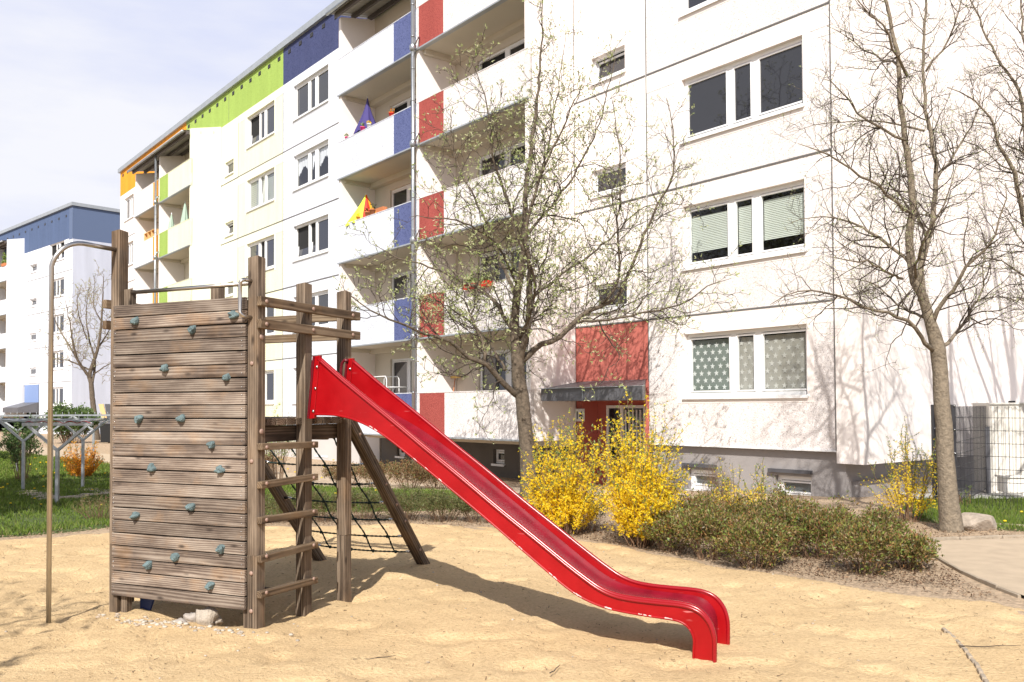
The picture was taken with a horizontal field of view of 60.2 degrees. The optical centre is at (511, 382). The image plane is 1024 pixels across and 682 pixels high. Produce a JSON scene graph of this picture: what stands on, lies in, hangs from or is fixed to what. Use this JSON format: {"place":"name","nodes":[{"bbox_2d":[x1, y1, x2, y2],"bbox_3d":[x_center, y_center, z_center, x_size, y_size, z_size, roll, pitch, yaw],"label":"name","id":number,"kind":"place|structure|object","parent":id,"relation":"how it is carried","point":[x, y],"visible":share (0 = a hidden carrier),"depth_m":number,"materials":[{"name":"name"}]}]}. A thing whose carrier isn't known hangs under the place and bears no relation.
{"place":"outdoors","nodes":[
{"label":"outdoors","id":0,"kind":"place"},
{"bbox_2d":[19,488,109,499],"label":"pavement","id":1,"kind":"structure","parent":0,"point":[77,495],"depth_m":17.87,"materials":[{"name":"grey concrete"}]},
{"bbox_2d":[0,0,334,230],"label":"sky","id":2,"kind":"structure","parent":0,"point":[86,86],"materials":[{"name":"white"}]},
{"bbox_2d":[0,450,457,536],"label":"lawn","id":3,"kind":"structure","parent":0,"point":[66,530],"depth_m":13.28,"materials":[{"name":"plant"}]},
{"bbox_2d":[0,413,44,479],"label":"slender shrub","id":4,"kind":"object","parent":3,"relation":"on","point":[13,444],"visible":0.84,"depth_m":23.82,"materials":[{"name":"green plant"}]},
{"bbox_2d":[0,416,109,502],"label":"laundry rack","id":5,"kind":"object","parent":3,"relation":"on","point":[85,423],"visible":0.89,"depth_m":18.57,"materials":[{"name":"metal"}]},
{"bbox_2d":[71,492,109,519],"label":"twiggy shrub","id":6,"kind":"object","parent":3,"relation":"on","point":[99,507],"visible":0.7,"depth_m":13.05,"materials":[{"name":"green plant"}]},
{"bbox_2d":[265,402,295,478],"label":"tall shrub","id":7,"kind":"object","parent":3,"relation":"on","point":[281,473],"visible":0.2,"depth_m":21.39,"materials":[{"name":"brown plant"}]},
{"bbox_2d":[0,445,684,494],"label":"path","id":8,"kind":"structure","parent":0,"point":[106,457],"depth_m":23.43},
{"bbox_2d":[322,461,366,485],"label":"brown shrub","id":9,"kind":"object","parent":8,"relation":"on","point":[333,472],"visible":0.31,"depth_m":21.63,"materials":[{"name":"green plant"}]},
{"bbox_2d":[352,456,405,486],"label":"brown shrub","id":10,"kind":"object","parent":8,"relation":"on","point":[358,469],"visible":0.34,"depth_m":20.92,"materials":[{"name":"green plant"}]},
{"bbox_2d":[385,458,423,488],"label":"brown shrub","id":11,"kind":"object","parent":8,"relation":"on","point":[397,469],"visible":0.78,"depth_m":20.07,"materials":[{"name":"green plant"}]},
{"bbox_2d":[408,466,445,488],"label":"brown shrub","id":12,"kind":"object","parent":8,"relation":"on","point":[425,474],"visible":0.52,"depth_m":19.85,"materials":[{"name":"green plant"}]},
{"bbox_2d":[0,426,1023,614],"bbox_3d":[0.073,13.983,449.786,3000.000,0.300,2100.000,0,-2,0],"label":"ground","id":13,"kind":"structure","parent":0,"point":[104,448],"depth_m":10.22,"materials":[{"name":"soil"}]},
{"bbox_2d":[0,412,109,466],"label":"laundry rack","id":14,"kind":"object","parent":13,"relation":"on","point":[73,416],"visible":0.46,"depth_m":26.95,"materials":[{"name":"metal"}]},
{"bbox_2d":[0,202,119,434],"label":"apartment building","id":15,"kind":"structure","parent":13,"relation":"on","point":[31,246],"depth_m":69.41,"materials":[{"name":"white paint"}]},
{"bbox_2d":[47,387,62,405],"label":"window","id":16,"kind":"structure","parent":15,"relation":"in","point":[57,391],"depth_m":68.18,"materials":[{"name":"white"}]},
{"bbox_2d":[48,277,63,298],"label":"window","id":17,"kind":"structure","parent":15,"relation":"in","point":[58,282],"depth_m":68.24,"materials":[{"name":"white"}]},
{"bbox_2d":[51,241,64,260],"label":"window","id":18,"kind":"structure","parent":15,"relation":"in","point":[55,247],"depth_m":68.60,"materials":[{"name":"white plastic"}]},
{"bbox_2d":[53,350,63,369],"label":"window","id":19,"kind":"structure","parent":15,"relation":"in","point":[55,367],"depth_m":68.08,"materials":[{"name":"white"}]},
{"bbox_2d":[54,314,63,333],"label":"window","id":20,"kind":"structure","parent":15,"relation":"in","point":[58,319],"depth_m":68.29,"materials":[{"name":"white plastic"}]},
{"bbox_2d":[39,399,101,443],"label":"round shrub","id":21,"kind":"object","parent":13,"relation":"on","point":[59,408],"visible":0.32,"depth_m":49.71,"materials":[{"name":"green plant"}]},
{"bbox_2d":[31,259,110,439],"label":"bare tree","id":22,"kind":"object","parent":13,"relation":"on","point":[89,374],"visible":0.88,"depth_m":55.09,"materials":[{"name":"brown plant"}]},
{"bbox_2d":[60,440,104,476],"bbox_3d":[-12.144,2.164,24.959,1.271,1.163,1.100,-1,-2,34],"label":"forsythia","id":23,"kind":"object","parent":13,"relation":"on","point":[90,467],"visible":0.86,"depth_m":24.86,"materials":[{"name":"orange plant"}]},
{"bbox_2d":[99,404,109,442],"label":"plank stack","id":24,"kind":"object","parent":13,"relation":"on","point":[103,408],"visible":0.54,"depth_m":49.95,"materials":[{"name":"yellow wood"}]},
{"bbox_2d":[100,422,109,441],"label":"waste bin","id":25,"kind":"object","parent":13,"relation":"on","point":[105,432],"visible":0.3,"depth_m":49.64,"materials":[{"name":"black metal"}]},
{"bbox_2d":[265,490,295,522],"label":"shrub","id":26,"kind":"object","parent":13,"relation":"on","point":[276,505],"visible":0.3,"depth_m":12.81,"materials":[{"name":"green plant"}]},
{"bbox_2d":[312,487,336,522],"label":"shrub","id":27,"kind":"object","parent":13,"relation":"on","point":[320,505],"visible":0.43,"depth_m":12.78,"materials":[{"name":"green plant"}]},
{"bbox_2d":[336,486,385,521],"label":"shrub","id":28,"kind":"object","parent":13,"relation":"on","point":[360,497],"visible":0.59,"depth_m":12.87,"materials":[{"name":"green plant"}]},
{"bbox_2d":[371,483,434,520],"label":"shrub","id":29,"kind":"object","parent":13,"relation":"on","point":[403,501],"visible":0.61,"depth_m":12.90,"materials":[{"name":"green plant"}]},
{"bbox_2d":[412,485,466,521],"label":"shrub","id":30,"kind":"object","parent":13,"relation":"on","point":[440,502],"visible":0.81,"depth_m":12.71,"materials":[{"name":"green plant"}]},
{"bbox_2d":[448,496,487,522],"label":"shrub","id":31,"kind":"object","parent":13,"relation":"on","point":[464,507],"visible":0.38,"depth_m":12.63,"materials":[{"name":"green plant"}]},
{"bbox_2d":[0,523,1023,681],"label":"sand","id":32,"kind":"structure","parent":13,"relation":"on","point":[597,659],"depth_m":6.53,"materials":[{"name":"beige sand"}]},
{"bbox_2d":[183,612,195,622],"bbox_3d":[-2.483,1.834,6.861,0.137,0.098,0.105,0,-2,-14],"label":"stone","id":33,"kind":"object","parent":32,"relation":"on","point":[189,617],"visible":0.57,"depth_m":6.83,"materials":[{"name":"beige stone"}]},
{"bbox_2d":[195,606,218,625],"bbox_3d":[-2.332,1.806,6.768,0.184,0.163,0.160,0,-2,0],"label":"stone","id":34,"kind":"object","parent":32,"relation":"on","point":[208,616],"visible":0.84,"depth_m":6.72,"materials":[{"name":"beige stone"}]},
{"bbox_2d":[46,229,729,662],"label":"play tower","id":35,"kind":"structure","parent":32,"relation":"on","point":[196,433],"depth_m":6.84,"materials":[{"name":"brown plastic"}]},
{"bbox_2d":[4,546,859,678],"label":"pebbles","id":36,"kind":"object","parent":32,"relation":"on","point":[143,622],"visible":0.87,"depth_m":6.61,"materials":[{"name":"grey stone"}]},
{"bbox_2d":[941,627,988,681],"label":"twig","id":37,"kind":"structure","parent":32,"relation":"on","point":[983,677],"depth_m":5.69,"materials":[{"name":"wood"}]},
{"bbox_2d":[0,507,1023,600],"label":"leaf litter","id":38,"kind":"object","parent":13,"relation":"on","point":[924,587],"visible":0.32,"depth_m":9.89,"materials":[{"name":"brown plant"}]},
{"bbox_2d":[332,0,750,497],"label":"leafing tree","id":39,"kind":"object","parent":13,"relation":"on","point":[519,342],"visible":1,"depth_m":17.01,"materials":[{"name":"brown plant"}]},
{"bbox_2d":[518,408,620,535],"bbox_3d":[0.651,1.165,11.476,1.379,1.697,1.418,-2,-2,43],"label":"forsythia","id":40,"kind":"object","parent":13,"relation":"on","point":[566,504],"visible":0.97,"depth_m":11.31,"materials":[{"name":"yellow plant"}]},
{"bbox_2d":[118,0,1023,497],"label":"apartment building","id":41,"kind":"structure","parent":13,"relation":"on","point":[272,164],"depth_m":20.39,"materials":[{"name":"white paint"}]},
{"bbox_2d":[123,195,133,221],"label":"window","id":42,"kind":"structure","parent":41,"relation":"in","point":[130,201],"depth_m":53.32,"materials":[{"name":"white plastic"}]},
{"bbox_2d":[128,242,132,265],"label":"window","id":43,"kind":"structure","parent":41,"relation":"in","point":[130,246],"depth_m":53.24,"materials":[{"name":"white plastic"}]},
{"bbox_2d":[180,201,188,222],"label":"parasol","id":44,"kind":"object","parent":41,"relation":"on","point":[185,216],"visible":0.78,"depth_m":41.78,"materials":[{"name":"white"}]},
{"bbox_2d":[224,160,233,176],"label":"window","id":45,"kind":"structure","parent":41,"relation":"in","point":[230,166],"depth_m":40.62,"materials":[{"name":"white"}]},
{"bbox_2d":[245,236,273,276],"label":"window","id":46,"kind":"structure","parent":41,"relation":"in","point":[264,248],"depth_m":37.37,"materials":[{"name":"white"}]},
{"bbox_2d":[245,169,274,212],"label":"window","id":47,"kind":"structure","parent":41,"relation":"in","point":[261,189],"depth_m":37.92,"materials":[{"name":"white plastic"}]},
{"bbox_2d":[245,102,274,149],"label":"window","id":48,"kind":"structure","parent":41,"relation":"in","point":[261,125],"depth_m":37.92,"materials":[{"name":"white"}]},
{"bbox_2d":[265,370,273,403],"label":"window","id":49,"kind":"structure","parent":41,"relation":"in","point":[269,375],"depth_m":36.93,"materials":[{"name":"white plastic"}]},
{"bbox_2d":[265,307,273,334],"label":"window","id":50,"kind":"structure","parent":41,"relation":"in","point":[269,312],"depth_m":37.04,"materials":[{"name":"white plastic"}]},
{"bbox_2d":[291,290,328,332],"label":"window","id":51,"kind":"structure","parent":41,"relation":"in","point":[320,298],"depth_m":33.29,"materials":[{"name":"white"}]},
{"bbox_2d":[292,215,328,261],"bbox_3d":[-7.613,-5.485,33.888,0.373,1.419,3.100,1,-2,-39],"label":"window","id":52,"kind":"structure","parent":41,"relation":"in","point":[311,237],"depth_m":34.03,"materials":[{"name":"white"}]},
{"bbox_2d":[292,141,328,191],"bbox_3d":[-7.531,-8.283,34.042,0.616,1.420,3.100,1,-2,-39],"label":"window","id":53,"kind":"structure","parent":41,"relation":"in","point":[312,165],"depth_m":34.17,"materials":[{"name":"white"}]},
{"bbox_2d":[292,67,328,121],"bbox_3d":[-7.687,-11.084,34.005,0.256,1.419,3.100,1,-2,-39],"label":"window","id":54,"kind":"structure","parent":41,"relation":"in","point":[312,93],"depth_m":34.11,"materials":[{"name":"white plastic"}]},
{"bbox_2d":[345,193,375,226],"bbox_3d":[-4.705,-5.056,28.505,1.264,2.100,1.264,1,-2,-39],"label":"parasol","id":55,"kind":"object","parent":41,"relation":"on","point":[365,202],"visible":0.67,"depth_m":28.31,"materials":[{"name":"yellow fabric"}]},
{"bbox_2d":[353,96,375,134],"bbox_3d":[-4.612,-7.950,28.222,0.842,2.370,0.843,1,-2,-38],"label":"parasol","id":56,"kind":"object","parent":41,"relation":"on","point":[367,115],"visible":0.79,"depth_m":28.09,"materials":[{"name":"purple fabric"}]},
{"bbox_2d":[392,182,415,206],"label":"window","id":57,"kind":"structure","parent":41,"relation":"in","point":[401,195],"depth_m":28.32,"materials":[{"name":"white"}]},
{"bbox_2d":[392,95,415,113],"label":"window","id":58,"kind":"structure","parent":41,"relation":"in","point":[406,103],"depth_m":28.45,"materials":[{"name":"white"}]},
{"bbox_2d":[392,357,416,392],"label":"window","id":59,"kind":"structure","parent":41,"relation":"in","point":[402,368],"depth_m":28.17,"materials":[{"name":"white"}]},
{"bbox_2d":[392,269,416,299],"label":"window","id":60,"kind":"structure","parent":41,"relation":"in","point":[399,280],"depth_m":28.30,"materials":[{"name":"white"}]},
{"bbox_2d":[462,272,491,289],"bbox_3d":[-0.901,-2.626,22.632,0.267,0.413,1.167,1,-2,-39],"label":"planter","id":61,"kind":"object","parent":41,"relation":"attached to","point":[488,280],"visible":0.3,"depth_m":22.51,"materials":[{"name":"orange"}]},
{"bbox_2d":[491,449,504,466],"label":"window","id":62,"kind":"structure","parent":41,"relation":"in","point":[499,453],"depth_m":24.69,"materials":[{"name":"white"}]},
{"bbox_2d":[479,142,524,176],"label":"window","id":63,"kind":"structure","parent":41,"relation":"in","point":[520,145],"depth_m":24.24,"materials":[{"name":"white"}]},
{"bbox_2d":[479,38,524,70],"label":"window","id":64,"kind":"structure","parent":41,"relation":"in","point":[519,45],"depth_m":24.33,"materials":[{"name":"white"}]},
{"bbox_2d":[480,245,525,280],"bbox_3d":[0.146,-2.562,23.659,0.078,2.176,3.296,1,-2,-39],"label":"window","id":65,"kind":"structure","parent":41,"relation":"in","point":[501,271],"depth_m":24.30,"materials":[{"name":"white"}]},
{"bbox_2d":[480,349,526,390],"bbox_3d":[0.173,0.187,23.596,0.108,2.178,3.298,1,-2,-39],"label":"window","id":66,"kind":"structure","parent":41,"relation":"in","point":[490,378],"depth_m":24.30,"materials":[{"name":"white"}]},
{"bbox_2d":[589,47,625,86],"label":"window","id":67,"kind":"structure","parent":41,"relation":"in","point":[619,54],"depth_m":21.38,"materials":[{"name":"white plastic"}]},
{"bbox_2d":[589,163,626,198],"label":"window","id":68,"kind":"structure","parent":41,"relation":"in","point":[623,166],"depth_m":21.32,"materials":[{"name":"white glass"}]},
{"bbox_2d":[591,282,627,312],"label":"window","id":69,"kind":"structure","parent":41,"relation":"in","point":[604,287],"depth_m":21.19,"materials":[{"name":"white"}]},
{"bbox_2d":[606,405,644,482],"bbox_3d":[2.735,1.601,21.243,0.090,2.100,1.300,1,-2,-39],"label":"entrance door","id":70,"kind":"structure","parent":41,"relation":"in","point":[639,410],"depth_m":21.31,"materials":[{"name":"white"}]},
{"bbox_2d":[678,0,717,17],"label":"window","id":71,"kind":"structure","parent":41,"relation":"in","point":[690,6],"depth_m":19.31,"materials":[{"name":"white"}]},
{"bbox_2d":[685,469,715,490],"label":"window","id":72,"kind":"structure","parent":41,"relation":"in","point":[697,480],"depth_m":19.21,"materials":[{"name":"white"}]},
{"bbox_2d":[679,38,804,143],"bbox_3d":[4.733,-5.972,18.287,0.256,1.419,3.100,1,-2,-39],"label":"window","id":73,"kind":"structure","parent":41,"relation":"in","point":[757,87],"depth_m":18.24,"materials":[{"name":"white glass"}]},
{"bbox_2d":[681,180,806,270],"bbox_3d":[4.888,-3.171,18.324,0.616,1.420,3.100,1,-2,-39],"label":"window","id":74,"kind":"structure","parent":41,"relation":"in","point":[758,219],"depth_m":18.29,"materials":[{"name":"white"}]},
{"bbox_2d":[682,325,808,398],"bbox_3d":[4.903,-0.372,18.248,0.616,1.420,3.100,1,-2,-39],"label":"window","id":75,"kind":"structure","parent":41,"relation":"in","point":[771,362],"depth_m":18.16,"materials":[{"name":"white"}]},
{"bbox_2d":[778,475,811,495],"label":"window","id":76,"kind":"structure","parent":41,"relation":"in","point":[800,483],"depth_m":17.41,"materials":[{"name":"white"}]},
{"bbox_2d":[577,495,614,532],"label":"bed shrub","id":77,"kind":"object","parent":13,"relation":"on","point":[588,529],"visible":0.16,"depth_m":11.62,"materials":[{"name":"green plant"}]},
{"bbox_2d":[586,385,703,547],"bbox_3d":[1.566,1.003,10.456,1.365,1.952,1.400,0,-2,0],"label":"forsythia","id":78,"kind":"object","parent":13,"relation":"on","point":[635,495],"visible":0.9,"depth_m":10.30,"materials":[{"name":"yellow plant"}]},
{"bbox_2d":[634,499,704,552],"bbox_3d":[1.822,1.632,10.098,0.867,0.629,0.858,0,-2,4],"label":"bed shrub","id":79,"kind":"object","parent":13,"relation":"on","point":[663,520],"visible":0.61,"depth_m":9.99,"materials":[{"name":"green plant"}]},
{"bbox_2d":[666,488,717,537],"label":"bed shrub","id":80,"kind":"object","parent":13,"relation":"on","point":[706,499],"visible":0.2,"depth_m":11.19,"materials":[{"name":"green plant"}]},
{"bbox_2d":[666,489,748,560],"bbox_3d":[2.111,1.546,9.559,0.920,0.767,0.852,0,-2,-20],"label":"bed shrub","id":81,"kind":"object","parent":13,"relation":"on","point":[698,528],"visible":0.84,"depth_m":9.49,"materials":[{"name":"green plant"}]},
{"bbox_2d":[693,459,739,505],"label":"bush","id":82,"kind":"object","parent":13,"relation":"on","point":[711,481],"visible":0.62,"depth_m":12.53,"materials":[{"name":"green plant"}]},
{"bbox_2d":[698,492,769,523],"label":"bed shrub","id":83,"kind":"object","parent":13,"relation":"on","point":[737,506],"visible":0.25,"depth_m":10.85,"materials":[{"name":"green plant"}]},
{"bbox_2d":[705,457,772,521],"bbox_3d":[3.128,1.520,12.274,0.897,1.003,0.636,0,-2,-14],"label":"forsythia","id":84,"kind":"object","parent":13,"relation":"on","point":[725,488],"visible":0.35,"depth_m":12.22,"materials":[{"name":"yellow plant"}]},
{"bbox_2d":[711,507,805,569],"bbox_3d":[2.471,1.596,9.009,0.863,0.635,0.979,-2,-2,39],"label":"bed shrub","id":85,"kind":"object","parent":13,"relation":"on","point":[766,537],"visible":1,"depth_m":8.91,"materials":[{"name":"green plant"}]},
{"bbox_2d":[735,461,783,504],"bbox_3d":[3.406,1.507,11.901,0.650,1.006,0.581,0,-2,0],"label":"forsythia","id":86,"kind":"object","parent":13,"relation":"on","point":[761,489],"visible":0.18,"depth_m":11.96,"materials":[{"name":"yellow plant"}]},
{"bbox_2d":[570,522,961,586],"bbox_3d":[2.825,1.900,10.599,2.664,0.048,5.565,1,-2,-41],"label":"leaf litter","id":87,"kind":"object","parent":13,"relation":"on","point":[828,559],"visible":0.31,"depth_m":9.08,"materials":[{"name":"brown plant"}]},
{"bbox_2d":[741,474,822,518],"bbox_3d":[3.376,1.564,10.942,1.071,0.794,1.096,0,-2,-6],"label":"bed shrub","id":88,"kind":"object","parent":13,"relation":"on","point":[780,498],"visible":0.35,"depth_m":10.96,"materials":[{"name":"green plant"}]},
{"bbox_2d":[744,496,836,557],"bbox_3d":[2.980,1.575,9.684,0.973,0.706,0.790,-2,-2,45],"label":"bed shrub","id":89,"kind":"object","parent":13,"relation":"on","point":[781,514],"visible":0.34,"depth_m":9.65,"materials":[{"name":"green plant"}]},
{"bbox_2d":[778,495,865,560],"bbox_3d":[3.311,1.572,9.504,0.942,0.701,0.882,1,-2,-27],"label":"bed shrub","id":90,"kind":"object","parent":13,"relation":"on","point":[825,524],"visible":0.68,"depth_m":9.48,"materials":[{"name":"green plant"}]},
{"bbox_2d":[797,490,862,541],"bbox_3d":[3.881,1.624,10.666,0.900,0.654,0.890,-2,-2,39],"label":"bed shrub","id":91,"kind":"object","parent":13,"relation":"on","point":[837,508],"visible":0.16,"depth_m":10.63,"materials":[{"name":"green plant"}]},
{"bbox_2d":[813,507,908,575],"bbox_3d":[3.444,1.569,8.674,0.848,0.660,0.837,0,-2,-8],"label":"bed shrub","id":92,"kind":"object","parent":13,"relation":"on","point":[866,537],"visible":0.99,"depth_m":8.61,"materials":[{"name":"green plant"}]},
{"bbox_2d":[845,499,914,537],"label":"bed shrub","id":93,"kind":"object","parent":13,"relation":"on","point":[896,522],"visible":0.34,"depth_m":10.08,"materials":[{"name":"green plant"}]},
{"bbox_2d":[757,0,1023,532],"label":"budding tree","id":94,"kind":"object","parent":13,"relation":"on","point":[949,514],"visible":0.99,"depth_m":11.55,"materials":[{"name":"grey plant"}]},
{"bbox_2d":[860,416,937,521],"bbox_3d":[5.594,1.240,12.571,1.168,1.550,1.207,0,-2,0],"label":"forsythia","id":95,"kind":"object","parent":13,"relation":"on","point":[910,492],"visible":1,"depth_m":12.53,"materials":[{"name":"yellow plant"}]},
{"bbox_2d":[885,524,942,572],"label":"bed shrub","id":96,"kind":"object","parent":13,"relation":"on","point":[918,546],"visible":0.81,"depth_m":8.80,"materials":[{"name":"green plant"}]},
{"bbox_2d":[930,554,1020,597],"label":"kerb","id":97,"kind":"structure","parent":13,"relation":"on","point":[985,582],"depth_m":8.21,"materials":[{"name":"concrete"}]},
{"bbox_2d":[929,523,1023,541],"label":"kerb","id":98,"kind":"structure","parent":13,"relation":"on","point":[977,537],"depth_m":10.75,"materials":[{"name":"concrete"}]},
{"bbox_2d":[931,405,1023,509],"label":"fence","id":99,"kind":"object","parent":13,"relation":"on","point":[960,415],"visible":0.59,"depth_m":14.92,"materials":[{"name":"grey metal"}]},
{"bbox_2d":[944,0,1023,332],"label":"budding tree","id":100,"kind":"object","parent":13,"relation":"on","point":[1019,197],"visible":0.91,"depth_m":13.12,"materials":[{"name":"grey plant"}]},
{"bbox_2d":[999,0,1023,192],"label":"budding tree","id":101,"kind":"object","parent":13,"relation":"on","point":[1021,126],"visible":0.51,"depth_m":14.56,"materials":[{"name":"brown plant"}]},
{"bbox_2d":[900,487,1023,498],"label":"pavement","id":102,"kind":"structure","parent":0,"point":[927,495],"depth_m":16.65,"materials":[{"name":"grey concrete"}]},
{"bbox_2d":[901,493,1023,531],"bbox_3d":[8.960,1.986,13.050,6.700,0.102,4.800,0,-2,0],"label":"lawn","id":103,"kind":"structure","parent":0,"point":[934,521],"depth_m":12.84,"materials":[{"name":"plant"}]},
{"bbox_2d":[961,512,996,530],"bbox_3d":[6.130,1.880,11.665,0.550,0.307,0.384,0,-2,0],"label":"boulder","id":104,"kind":"object","parent":103,"relation":"on","point":[979,521],"visible":0.65,"depth_m":11.55,"materials":[{"name":"stone"}]},
{"bbox_2d":[929,538,1023,594],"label":"path","id":105,"kind":"structure","parent":0,"point":[1000,562],"depth_m":9.32,"materials":[{"name":"beige concrete"}]},
{"bbox_2d":[971,401,1023,493],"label":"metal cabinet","id":106,"kind":"object","parent":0,"point":[995,415],"visible":0.67,"depth_m":16.94,"materials":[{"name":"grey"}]},
{"bbox_2d":[996,475,1023,495],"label":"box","id":107,"kind":"object","parent":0,"point":[1007,480],"visible":0.93,"depth_m":16.16,"materials":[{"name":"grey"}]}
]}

